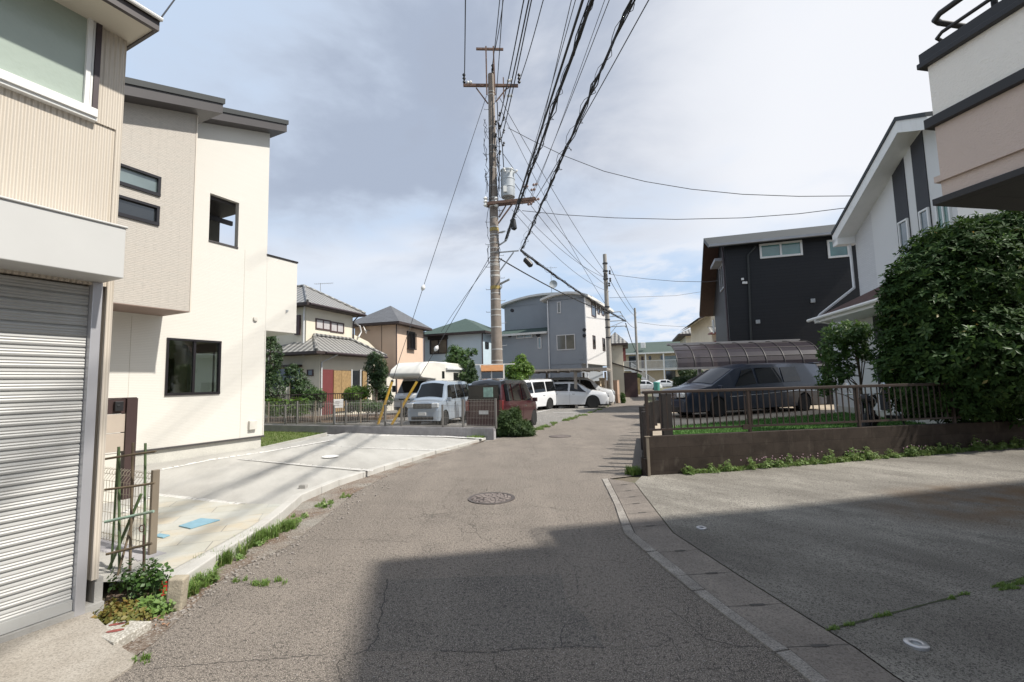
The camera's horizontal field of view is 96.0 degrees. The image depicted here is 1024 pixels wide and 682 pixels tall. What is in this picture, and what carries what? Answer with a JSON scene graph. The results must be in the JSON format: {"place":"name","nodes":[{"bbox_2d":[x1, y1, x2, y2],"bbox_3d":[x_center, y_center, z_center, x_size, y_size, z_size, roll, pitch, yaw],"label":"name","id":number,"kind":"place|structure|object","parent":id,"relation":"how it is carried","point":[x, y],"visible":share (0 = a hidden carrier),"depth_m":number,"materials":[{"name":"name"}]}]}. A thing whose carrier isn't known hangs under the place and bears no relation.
{"place":"outdoors","nodes":[
{"label":"outdoors","id":0,"kind":"place"},
{"bbox_2d":[105,77,297,466],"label":"cream house","id":1,"kind":"structure","parent":0,"point":[201,312],"depth_m":10.57,"materials":[{"name":"paint"}]},
{"bbox_2d":[118,194,159,225],"bbox_3d":[-7.220,-2.506,8.791,0.090,0.398,0.850,-4,-6,26],"label":"window","id":2,"kind":"structure","parent":1,"relation":"in","point":[128,207],"depth_m":8.87,"materials":[{"name":"grey glass"}]},
{"bbox_2d":[119,163,161,196],"bbox_3d":[-7.235,-3.104,8.845,0.090,0.408,0.850,-4,-6,26],"label":"window","id":3,"kind":"structure","parent":1,"relation":"in","point":[131,177],"depth_m":8.92,"materials":[{"name":"teal glass"}]},
{"bbox_2d":[164,338,221,395],"bbox_3d":[-7.278,0.597,10.541,0.090,1.263,1.185,-4,-6,26],"label":"window","id":4,"kind":"structure","parent":1,"relation":"in","point":[218,379],"depth_m":10.53,"materials":[{"name":"black metal"}]},
{"bbox_2d":[99,433,474,581],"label":"driveway","id":5,"kind":"structure","parent":0,"point":[236,479],"depth_m":8.81,"materials":[{"name":"concrete"}]},
{"bbox_2d":[103,397,137,502],"bbox_3d":[-5.755,1.561,6.411,0.172,1.515,0.833,-4,-6,26],"label":"gatepost","id":6,"kind":"object","parent":5,"relation":"on","point":[122,419],"visible":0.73,"depth_m":6.62,"materials":[{"name":"beige plastic"}]},
{"bbox_2d":[110,496,280,568],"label":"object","id":7,"kind":"structure","parent":5,"relation":"on","point":[179,546],"depth_m":5.28,"materials":[{"name":"concrete"}]},
{"bbox_2d":[179,518,219,528],"bbox_3d":[-3.598,2.084,5.264,0.296,0.012,0.334,-3,-5,16],"label":"meter lid","id":8,"kind":"object","parent":7,"relation":"on","point":[197,523],"visible":1,"depth_m":5.27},
{"bbox_2d":[121,434,482,512],"bbox_3d":[-4.522,2.565,10.192,5.597,0.056,8.745,-3,-5,16],"label":"gravel strip","id":9,"kind":"object","parent":5,"relation":"on","point":[194,498],"visible":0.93,"depth_m":9.69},
{"bbox_2d":[261,430,322,445],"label":"lawn grass","id":10,"kind":"structure","parent":0,"point":[268,439],"depth_m":14.69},
{"bbox_2d":[265,284,387,415],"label":"tiled house","id":11,"kind":"structure","parent":0,"point":[325,348],"depth_m":25.87,"materials":[{"name":"beige paint"}]},
{"bbox_2d":[315,318,330,330],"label":"window","id":12,"kind":"structure","parent":11,"relation":"in","point":[322,324],"depth_m":26.42,"materials":[{"name":"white glass"}]},
{"bbox_2d":[320,369,332,414],"bbox_3d":[-10.075,2.775,25.090,0.050,2.436,0.943,-3,-5,18],"label":"shutter door","id":13,"kind":"structure","parent":11,"relation":"in","point":[327,381],"depth_m":25.17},
{"bbox_2d":[265,404,609,441],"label":"parking lot","id":14,"kind":"structure","parent":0,"point":[547,416],"depth_m":21.93,"materials":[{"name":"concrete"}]},
{"bbox_2d":[264,396,310,419],"bbox_3d":[-10.165,3.115,20.627,2.310,1.272,0.376,-1,-5,0],"label":"climbing plant","id":15,"kind":"object","parent":14,"relation":"on","point":[278,409],"visible":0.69,"depth_m":20.59,"materials":[{"name":"green plant"}]},
{"bbox_2d":[265,413,398,423],"bbox_3d":[-9.528,3.854,22.567,7.166,0.130,4.800,-1,-5,0],"label":"garden bed","id":16,"kind":"object","parent":14,"relation":"on","point":[389,416],"visible":0.29,"depth_m":22.37,"materials":[{"name":"soil"}]},
{"bbox_2d":[265,336,286,418],"bbox_3d":[-11.199,1.682,21.454,1.393,4.365,1.366,-1,-5,0],"label":"hedge tree","id":17,"kind":"object","parent":16,"relation":"on","point":[271,372],"visible":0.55,"depth_m":21.32,"materials":[{"name":"green plant"}]},
{"bbox_2d":[281,363,315,418],"bbox_3d":[-10.282,2.482,22.397,1.848,2.894,1.438,-1,-5,0],"label":"garden bush","id":18,"kind":"object","parent":16,"relation":"on","point":[299,386],"visible":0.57,"depth_m":22.23,"materials":[{"name":"green plant"}]},
{"bbox_2d":[297,387,326,418],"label":"round shrub","id":19,"kind":"object","parent":16,"relation":"on","point":[318,398],"visible":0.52,"depth_m":21.14,"materials":[{"name":"green plant"}]},
{"bbox_2d":[267,393,362,420],"bbox_3d":[-9.015,2.997,20.916,4.600,1.198,0.040,-2,-5,3],"label":"garden railing","id":20,"kind":"object","parent":16,"relation":"on","point":[324,405],"visible":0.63,"depth_m":20.88,"materials":[{"name":"metal"}]},
{"bbox_2d":[363,351,388,416],"bbox_3d":[-6.637,2.146,22.406,1.290,3.383,1.205,-1,-5,0],"label":"garden tree","id":21,"kind":"object","parent":16,"relation":"on","point":[376,376],"visible":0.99,"depth_m":22.25,"materials":[{"name":"green plant"}]},
{"bbox_2d":[373,384,393,404],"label":"shrub","id":22,"kind":"object","parent":16,"relation":"on","point":[381,395],"visible":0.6,"depth_m":23.16,"materials":[{"name":"green plant"}]},
{"bbox_2d":[265,398,404,422],"bbox_3d":[-7.731,3.148,20.441,6.004,1.050,0.064,0,-5,-12],"label":"lot fence","id":23,"kind":"object","parent":14,"relation":"on","point":[306,404],"visible":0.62,"depth_m":20.28,"materials":[{"name":"metal"}]},
{"bbox_2d":[340,384,373,420],"bbox_3d":[-7.358,2.922,21.828,1.570,1.770,1.193,-1,-5,0],"label":"shrub","id":24,"kind":"object","parent":14,"relation":"on","point":[365,391],"visible":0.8,"depth_m":21.67,"materials":[{"name":"green plant"}]},
{"bbox_2d":[344,398,382,421],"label":"shrub","id":25,"kind":"object","parent":14,"relation":"on","point":[368,408],"visible":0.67,"depth_m":21.10,"materials":[{"name":"green plant"}]},
{"bbox_2d":[354,306,431,410],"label":"beige house","id":26,"kind":"structure","parent":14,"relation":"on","point":[388,328],"depth_m":31.73,"materials":[{"name":"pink paint"}]},
{"bbox_2d":[390,361,466,415],"bbox_3d":[-4.536,2.619,25.897,2.240,2.920,4.861,-4,-6,24],"label":"camper van","id":27,"kind":"object","parent":14,"relation":"on","point":[409,374],"visible":0.38,"depth_m":24.27,"materials":[{"name":"paint"}]},
{"bbox_2d":[407,380,468,424],"bbox_3d":[-3.031,2.617,19.753,1.833,1.855,3.587,-3,-5,16],"label":"kei van","id":28,"kind":"object","parent":14,"relation":"on","point":[450,392],"visible":0.74,"depth_m":18.75,"materials":[{"name":"paint"}]},
{"bbox_2d":[443,344,477,380],"bbox_3d":[-3.076,2.177,27.424,2.305,4.043,1.666,-1,-5,0],"label":"garden tree","id":29,"kind":"object","parent":14,"relation":"on","point":[455,355],"visible":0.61,"depth_m":27.27,"materials":[{"name":"green plant"}]},
{"bbox_2d":[463,360,478,383],"bbox_3d":[-2.321,2.577,26.365,0.993,3.024,0.939,-1,-5,0],"label":"conifer tree","id":30,"kind":"object","parent":14,"relation":"on","point":[471,376],"visible":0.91,"depth_m":26.28,"materials":[{"name":"green plant"}]},
{"bbox_2d":[475,363,514,379],"bbox_3d":[-0.678,2.164,19.101,1.650,2.426,0.440,-1,-5,-3],"label":"market booth","id":31,"kind":"object","parent":14,"relation":"on","point":[492,371],"visible":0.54,"depth_m":19.09,"materials":[{"name":"white paint"}]},
{"bbox_2d":[462,46,539,363],"bbox_3d":[-0.422,-5.026,20.128,3.333,16.916,0.825,-2,-5,8],"label":"utility pole","id":32,"kind":"object","parent":14,"relation":"on","point":[507,180],"visible":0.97,"depth_m":20.16,"materials":[{"name":"concrete"}]},
{"bbox_2d":[392,96,486,379],"bbox_3d":[-3.416,-3.780,20.177,4.893,14.596,0.025,-1,-5,-1],"label":"guy wire","id":33,"kind":"object","parent":32,"relation":"attached to","point":[439,238],"visible":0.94,"depth_m":20.24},
{"bbox_2d":[500,0,529,127],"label":"service line","id":34,"kind":"object","parent":32,"relation":"attached to","point":[516,60],"visible":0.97,"depth_m":15.94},
{"bbox_2d":[504,0,583,240],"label":"bundled cable","id":35,"kind":"object","parent":32,"relation":"attached to","point":[568,45],"visible":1,"depth_m":10.41,"materials":[{"name":"rubber"}]},
{"bbox_2d":[506,0,593,238],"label":"bundled cable","id":36,"kind":"object","parent":32,"relation":"attached to","point":[589,7],"visible":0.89,"depth_m":10.32,"materials":[{"name":"rubber"}]},
{"bbox_2d":[519,0,635,250],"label":"bundled cable","id":37,"kind":"object","parent":32,"relation":"attached to","point":[628,8],"visible":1,"depth_m":9.78,"materials":[{"name":"rubber"}]},
{"bbox_2d":[536,0,648,197],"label":"thin wire","id":38,"kind":"object","parent":32,"relation":"attached to","point":[604,80],"visible":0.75,"depth_m":11.96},
{"bbox_2d":[465,379,536,425],"bbox_3d":[-0.276,2.296,16.859,1.829,1.844,3.603,-3,-6,22],"label":"kei wagon","id":39,"kind":"object","parent":14,"relation":"on","point":[508,393],"visible":0.69,"depth_m":15.41,"materials":[{"name":"red paint"}]},
{"bbox_2d":[504,353,534,379],"bbox_3d":[0.423,2.353,26.408,1.862,3.341,1.594,-5,-6,36],"label":"garden tree","id":40,"kind":"object","parent":14,"relation":"on","point":[521,368],"visible":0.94,"depth_m":26.19,"materials":[{"name":"green plant"}]},
{"bbox_2d":[523,378,555,408],"bbox_3d":[0.723,3.143,26.822,2.067,1.885,4.787,-5,-6,38],"label":"white minivan","id":41,"kind":"object","parent":14,"relation":"on","point":[542,390],"visible":0.37,"depth_m":26.97,"materials":[{"name":"paint"}]},
{"bbox_2d":[501,291,613,380],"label":"grey house","id":42,"kind":"structure","parent":14,"relation":"on","point":[554,330],"depth_m":35.56,"materials":[{"name":"paint"}]},
{"bbox_2d":[556,334,574,349],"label":"window","id":43,"kind":"structure","parent":42,"relation":"in","point":[567,341],"depth_m":34.71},
{"bbox_2d":[534,367,610,407],"bbox_3d":[3.446,3.072,30.165,5.800,2.388,4.920,-3,-5,15],"label":"flat carport","id":44,"kind":"object","parent":14,"relation":"on","point":[574,370],"visible":0.69,"depth_m":28.11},
{"bbox_2d":[542,381,609,408],"bbox_3d":[3.606,3.341,28.708,4.787,1.685,2.173,-2,-5,10],"label":"crossover car","id":45,"kind":"object","parent":14,"relation":"on","point":[567,393],"visible":0.68,"depth_m":27.77,"materials":[{"name":"white paint"}]},
{"bbox_2d":[544,377,614,406],"bbox_3d":[4.301,3.390,31.011,5.087,1.965,2.186,-2,-5,10],"label":"minivan","id":46,"kind":"object","parent":14,"relation":"on","point":[589,383],"visible":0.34,"depth_m":30.14,"materials":[{"name":"white paint"}]},
{"bbox_2d":[423,319,490,379],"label":"pale blue house","id":47,"kind":"structure","parent":0,"point":[465,333],"depth_m":36.05,"materials":[{"name":"paint"}]},
{"bbox_2d":[430,339,446,353],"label":"window","id":48,"kind":"structure","parent":47,"relation":"in","point":[442,346],"depth_m":36.33,"materials":[{"name":"beige glass"}]},
{"bbox_2d":[111,387,807,681],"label":"road","id":49,"kind":"structure","parent":0,"point":[566,476],"depth_m":3.83,"materials":[{"name":"asphalt"}]},
{"bbox_2d":[0,612,134,681],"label":"concrete ramp","id":50,"kind":"structure","parent":49,"relation":"on","point":[80,648],"depth_m":2.81,"materials":[{"name":"concrete"}]},
{"bbox_2d":[131,575,286,664],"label":"kerb grass","id":51,"kind":"structure","parent":49,"relation":"on","point":[262,582],"depth_m":3.88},
{"bbox_2d":[160,483,764,667],"bbox_3d":[-0.353,2.145,5.370,3.843,0.001,5.349,-1,-5,0],"label":"road crack","id":52,"kind":"object","parent":49,"relation":"on","point":[491,651],"visible":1,"depth_m":2.90,"materials":[{"name":"asphalt"}]},
{"bbox_2d":[131,473,797,681],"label":"loose gravel","id":53,"kind":"structure","parent":49,"relation":"on","point":[226,577],"depth_m":3.75,"materials":[{"name":"gravel"}]},
{"bbox_2d":[366,574,603,650],"bbox_3d":[-0.242,1.966,3.403,1.632,0.001,1.103,-1,-5,0],"label":"road patch","id":54,"kind":"object","parent":49,"relation":"on","point":[435,624],"visible":1,"depth_m":3.27,"materials":[{"name":"asphalt"}]},
{"bbox_2d":[468,492,514,504],"bbox_3d":[-0.293,2.251,6.599,0.677,0.017,0.677,-1,-5,0],"label":"manhole cover","id":55,"kind":"object","parent":49,"relation":"on","point":[489,498],"visible":1,"depth_m":6.57,"materials":[{"name":"metal"}]},
{"bbox_2d":[496,406,536,436],"bbox_3d":[0.067,2.529,14.149,1.428,1.074,0.986,-1,-5,0],"label":"feathery bush","id":56,"kind":"object","parent":49,"relation":"on","point":[511,422],"visible":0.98,"depth_m":13.97,"materials":[{"name":"green plant"}]},
{"bbox_2d":[602,254,625,403],"bbox_3d":[7.359,-0.955,32.654,1.538,10.660,0.488,-1,-5,0],"label":"utility pole","id":57,"kind":"object","parent":49,"relation":"on","point":[608,346],"visible":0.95,"depth_m":32.62,"materials":[{"name":"grey concrete"}]},
{"bbox_2d":[521,250,625,321],"bbox_3d":[4.226,-2.662,26.334,0.216,1.690,15.089,-4,-6,30],"label":"bundled cable","id":58,"kind":"object","parent":57,"relation":"attached to","point":[555,275],"visible":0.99,"depth_m":23.90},
{"bbox_2d":[611,332,641,396],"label":"tiled house","id":59,"kind":"structure","parent":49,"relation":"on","point":[628,384],"depth_m":43.02,"materials":[{"name":"beige paint"}]},
{"bbox_2d":[602,478,830,681],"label":"kerb","id":60,"kind":"structure","parent":49,"relation":"on","point":[800,666],"depth_m":3.33,"materials":[{"name":"concrete"}]},
{"bbox_2d":[609,479,901,681],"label":"gutter","id":61,"kind":"object","parent":49,"relation":"on","point":[789,628],"visible":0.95,"depth_m":3.32,"materials":[{"name":"concrete"}]},
{"bbox_2d":[616,483,849,646],"bbox_3d":[1.675,2.059,5.047,0.673,0.002,4.537,-1,-5,-2],"label":"gutter slot","id":62,"kind":"object","parent":61,"relation":"on","point":[816,645],"visible":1,"depth_m":3.33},
{"bbox_2d":[102,387,903,681],"bbox_3d":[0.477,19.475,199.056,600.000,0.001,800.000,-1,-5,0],"label":"ground","id":63,"kind":"structure","parent":0,"point":[633,479],"depth_m":4.05,"materials":[{"name":"concrete"}]},
{"bbox_2d":[0,0,163,643],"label":"shuttered shop","id":64,"kind":"structure","parent":63,"relation":"on","point":[62,90],"depth_m":3.23,"materials":[{"name":"grey concrete"}]},
{"bbox_2d":[0,0,97,122],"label":"window","id":65,"kind":"structure","parent":64,"relation":"in","point":[47,49],"depth_m":3.28,"materials":[{"name":"glass"}]},
{"bbox_2d":[100,537,165,561],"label":"block wall","id":66,"kind":"structure","parent":63,"relation":"on","point":[105,547],"depth_m":4.43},
{"bbox_2d":[101,467,159,554],"bbox_3d":[-4.235,1.673,4.786,1.920,0.774,0.082,-4,-6,26],"label":"wire fence","id":67,"kind":"object","parent":66,"relation":"on","point":[152,530],"visible":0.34,"depth_m":4.39,"materials":[{"name":"beige metal"}]},
{"bbox_2d":[102,440,483,654],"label":"road verge","id":68,"kind":"structure","parent":63,"relation":"on","point":[141,643],"depth_m":5.01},
{"bbox_2d":[94,596,133,620],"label":"ground cover plant","id":69,"kind":"object","parent":68,"relation":"on","point":[113,602],"visible":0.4,"depth_m":3.40,"materials":[{"name":"green plant"}]},
{"bbox_2d":[91,599,151,626],"bbox_3d":[-2.767,1.984,3.324,0.525,0.192,0.363,-3,-5,21],"label":"ground cover plant","id":70,"kind":"object","parent":68,"relation":"on","point":[127,616],"visible":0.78,"depth_m":3.28,"materials":[{"name":"green plant"}]},
{"bbox_2d":[101,620,151,645],"bbox_3d":[-2.667,1.972,3.085,0.302,0.073,0.270,-2,-5,7],"label":"paving slab","id":71,"kind":"object","parent":68,"relation":"on","point":[116,633],"depth_m":3.09,"materials":[{"name":"concrete"}]},
{"bbox_2d":[104,442,155,591],"bbox_3d":[-3.276,1.585,3.942,0.504,1.401,0.237,-1,-5,0],"label":"garden trellis","id":72,"kind":"object","parent":68,"relation":"on","point":[117,488],"visible":0.79,"depth_m":3.95,"materials":[{"name":"green metal"}]},
{"bbox_2d":[106,557,155,602],"bbox_3d":[-3.000,1.891,3.645,0.393,0.334,0.282,-1,-5,0],"label":"ground cover plant","id":73,"kind":"object","parent":68,"relation":"on","point":[130,579],"visible":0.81,"depth_m":3.62,"materials":[{"name":"green plant"}]},
{"bbox_2d":[127,588,176,619],"bbox_3d":[-2.708,2.002,3.466,0.338,0.181,0.390,1,-6,-28],"label":"ground cover plant","id":74,"kind":"object","parent":68,"relation":"on","point":[150,603],"visible":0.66,"depth_m":3.41,"materials":[{"name":"green plant"}]},
{"bbox_2d":[133,558,173,601],"bbox_3d":[-2.810,1.888,3.620,0.260,0.325,0.249,-1,-5,0],"label":"ground cover plant","id":75,"kind":"object","parent":68,"relation":"on","point":[151,578],"visible":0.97,"depth_m":3.61,"materials":[{"name":"green plant"}]},
{"bbox_2d":[166,574,189,610],"bbox_3d":[-2.545,1.915,3.506,0.110,0.235,0.100,4,-6,-12],"label":"boundary stone","id":76,"kind":"object","parent":68,"relation":"on","point":[177,590],"visible":0.91,"depth_m":3.47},
{"bbox_2d":[187,565,226,597],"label":"kerb grass","id":77,"kind":"structure","parent":68,"relation":"on","point":[204,583],"depth_m":3.86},
{"bbox_2d":[189,516,296,567],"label":"kerb grass","id":78,"kind":"structure","parent":68,"relation":"on","point":[228,556],"depth_m":4.89,"materials":[{"name":"plant"}]},
{"bbox_2d":[190,499,333,594],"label":"kerb weeds","id":79,"kind":"object","parent":68,"relation":"on","point":[238,556],"visible":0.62,"depth_m":4.83,"materials":[{"name":"green plant"}]},
{"bbox_2d":[168,438,485,580],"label":"driveway kerb","id":80,"kind":"structure","parent":68,"relation":"on","point":[284,510],"depth_m":6.08,"materials":[{"name":"concrete"}]},
{"bbox_2d":[264,424,495,439],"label":"block wall","id":81,"kind":"structure","parent":63,"relation":"on","point":[490,433],"depth_m":14.73,"materials":[{"name":"concrete"}]},
{"bbox_2d":[264,398,496,428],"bbox_3d":[-7.545,2.547,16.326,15.312,0.874,0.082,-3,-6,22],"label":"fence","id":82,"kind":"object","parent":81,"relation":"on","point":[298,413],"visible":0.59,"depth_m":14.94,"materials":[{"name":"metal"}]},
{"bbox_2d":[624,341,680,381],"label":"apartment block","id":83,"kind":"structure","parent":63,"relation":"on","point":[657,360],"depth_m":91.59,"materials":[{"name":"white paint"}]},
{"bbox_2d":[660,393,672,434],"bbox_3d":[3.189,1.764,9.474,0.200,1.358,0.100,-1,-5,-5],"label":"timber post","id":84,"kind":"object","parent":63,"relation":"on","point":[663,412],"visible":0.56,"depth_m":9.45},
{"bbox_2d":[682,316,715,371],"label":"tiled gable house","id":85,"kind":"structure","parent":63,"relation":"on","point":[701,329],"depth_m":37.08,"materials":[{"name":"beige paint"}]},
{"bbox_2d":[641,420,1023,475],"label":"block wall","id":86,"kind":"structure","parent":63,"relation":"on","point":[672,454],"depth_m":8.34,"materials":[{"name":"concrete"}]},
{"bbox_2d":[642,382,971,435],"bbox_3d":[6.480,1.214,8.619,8.450,0.781,0.065,-1,-5,-8],"label":"metal fence","id":87,"kind":"object","parent":86,"relation":"on","point":[748,425],"visible":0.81,"depth_m":8.45,"materials":[{"name":"metal"}]},
{"bbox_2d":[125,0,1000,377],"label":"sky","id":88,"kind":"structure","parent":0,"point":[790,98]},
{"bbox_2d":[672,329,690,380],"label":"tiled corner house","id":89,"kind":"structure","parent":0,"point":[683,337],"depth_m":52.16,"materials":[{"name":"beige paint"}]},
{"bbox_2d":[653,405,840,434],"bbox_3d":[31.352,3.792,33.853,57.500,0.350,51.750,-1,-5,0],"label":"plot","id":90,"kind":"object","parent":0,"point":[735,415],"depth_m":16.17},
{"bbox_2d":[654,362,826,416],"bbox_3d":[8.819,1.787,17.420,7.552,1.914,2.051,1,-6,-23],"label":"dark minivan","id":91,"kind":"object","parent":90,"relation":"on","point":[756,375],"visible":0.76,"depth_m":16.62,"materials":[{"name":"paint"}]},
{"bbox_2d":[667,339,824,408],"bbox_3d":[9.702,1.402,19.471,5.617,2.944,1.870,-2,-5,7],"label":"curved carport","id":92,"kind":"object","parent":90,"relation":"on","point":[698,356],"visible":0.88,"depth_m":18.96,"materials":[{"name":"grey"}]},
{"bbox_2d":[699,224,859,404],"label":"black house","id":93,"kind":"structure","parent":90,"relation":"on","point":[779,284],"depth_m":21.68,"materials":[{"name":"grey"}]},
{"bbox_2d":[759,240,802,258],"bbox_3d":[12.661,-4.306,21.715,1.789,0.709,0.080,-3,-5,17],"label":"window","id":94,"kind":"structure","parent":93,"relation":"in","point":[788,248],"depth_m":21.69,"materials":[{"name":"green glass"}]},
{"bbox_2d":[827,240,848,258],"bbox_3d":[14.884,-4.226,21.021,0.852,0.849,0.080,-3,-5,17],"label":"window","id":95,"kind":"structure","parent":93,"relation":"in","point":[843,251],"depth_m":21.03,"materials":[{"name":"green glass"}]},
{"bbox_2d":[806,111,1020,423],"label":"white house","id":96,"kind":"structure","parent":90,"relation":"on","point":[889,209],"depth_m":13.89,"materials":[{"name":"paint"}]},
{"bbox_2d":[509,128,824,196],"bbox_3d":[6.766,-7.204,17.677,14.906,5.670,0.408,-3,-6,22],"label":"service wire","id":97,"kind":"object","parent":96,"relation":"attached to","point":[674,186],"visible":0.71,"depth_m":17.66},
{"bbox_2d":[522,208,843,219],"bbox_3d":[7.182,-5.157,17.721,14.382,2.044,0.698,-4,-6,24],"label":"service wire","id":98,"kind":"object","parent":96,"relation":"attached to","point":[684,219],"visible":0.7,"depth_m":17.81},
{"bbox_2d":[897,218,910,256],"bbox_3d":[11.471,-2.986,13.455,0.070,1.100,0.441,-2,-5,12],"label":"window","id":99,"kind":"structure","parent":96,"relation":"in","point":[903,226],"depth_m":13.48,"materials":[{"name":"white glass"}]},
{"bbox_2d":[918,207,931,236],"bbox_3d":[11.280,-3.050,12.558,0.070,1.100,0.384,-2,-5,12],"label":"window","id":100,"kind":"structure","parent":96,"relation":"in","point":[923,215],"depth_m":12.59,"materials":[{"name":"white glass"}]},
{"bbox_2d":[935,206,952,227],"bbox_3d":[11.160,-3.058,11.883,0.070,1.200,0.500,-2,-5,12],"label":"window","id":101,"kind":"structure","parent":96,"relation":"in","point":[944,214],"depth_m":11.89,"materials":[{"name":"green glass"}]},
{"bbox_2d":[673,411,930,434],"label":"lawn","id":102,"kind":"structure","parent":0,"point":[776,421],"depth_m":12.27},
{"bbox_2d":[814,319,874,412],"bbox_3d":[8.067,0.793,11.158,1.536,2.756,1.034,-1,-5,0],"label":"young tree","id":103,"kind":"object","parent":102,"relation":"on","point":[844,336],"visible":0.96,"depth_m":11.08,"materials":[{"name":"green plant"}]},
{"bbox_2d":[844,382,886,426],"bbox_3d":[7.968,1.540,10.286,0.750,1.233,1.960,-6,-7,42],"label":"motorcycle","id":104,"kind":"object","parent":102,"relation":"on","point":[870,414],"visible":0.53,"depth_m":9.87,"materials":[{"name":"metal"}]},
{"bbox_2d":[866,210,1023,430],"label":"broadleaf tree","id":105,"kind":"object","parent":102,"relation":"on","point":[950,305],"visible":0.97,"depth_m":8.98,"materials":[{"name":"green plant"}]},
{"bbox_2d":[635,447,1023,681],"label":"yard","id":106,"kind":"structure","parent":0,"point":[826,545],"depth_m":4.44,"materials":[{"name":"concrete"}]},
{"bbox_2d":[681,435,1023,474],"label":"wall weeds","id":107,"kind":"object","parent":106,"relation":"on","point":[913,452],"depth_m":8.35,"materials":[{"name":"green plant"}]},
{"bbox_2d":[903,637,929,650],"bbox_3d":[2.445,1.831,2.787,0.126,0.022,0.126,-1,-5,0],"label":"drain cap","id":108,"kind":"object","parent":106,"relation":"on","point":[915,644],"visible":1,"depth_m":2.77,"materials":[{"name":"silver metal"}]},
{"bbox_2d":[825,576,1023,630],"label":"joint moss","id":109,"kind":"object","parent":106,"relation":"on","point":[1008,585],"visible":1,"depth_m":3.41,"materials":[{"name":"plant"}]},
{"bbox_2d":[827,576,1023,629],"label":"yard joint","id":110,"kind":"object","parent":106,"relation":"on","point":[893,612],"visible":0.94,"depth_m":3.23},
{"bbox_2d":[916,0,1023,210],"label":"stucco house","id":111,"kind":"structure","parent":106,"relation":"on","point":[974,68],"depth_m":3.84,"materials":[{"name":"paint"}]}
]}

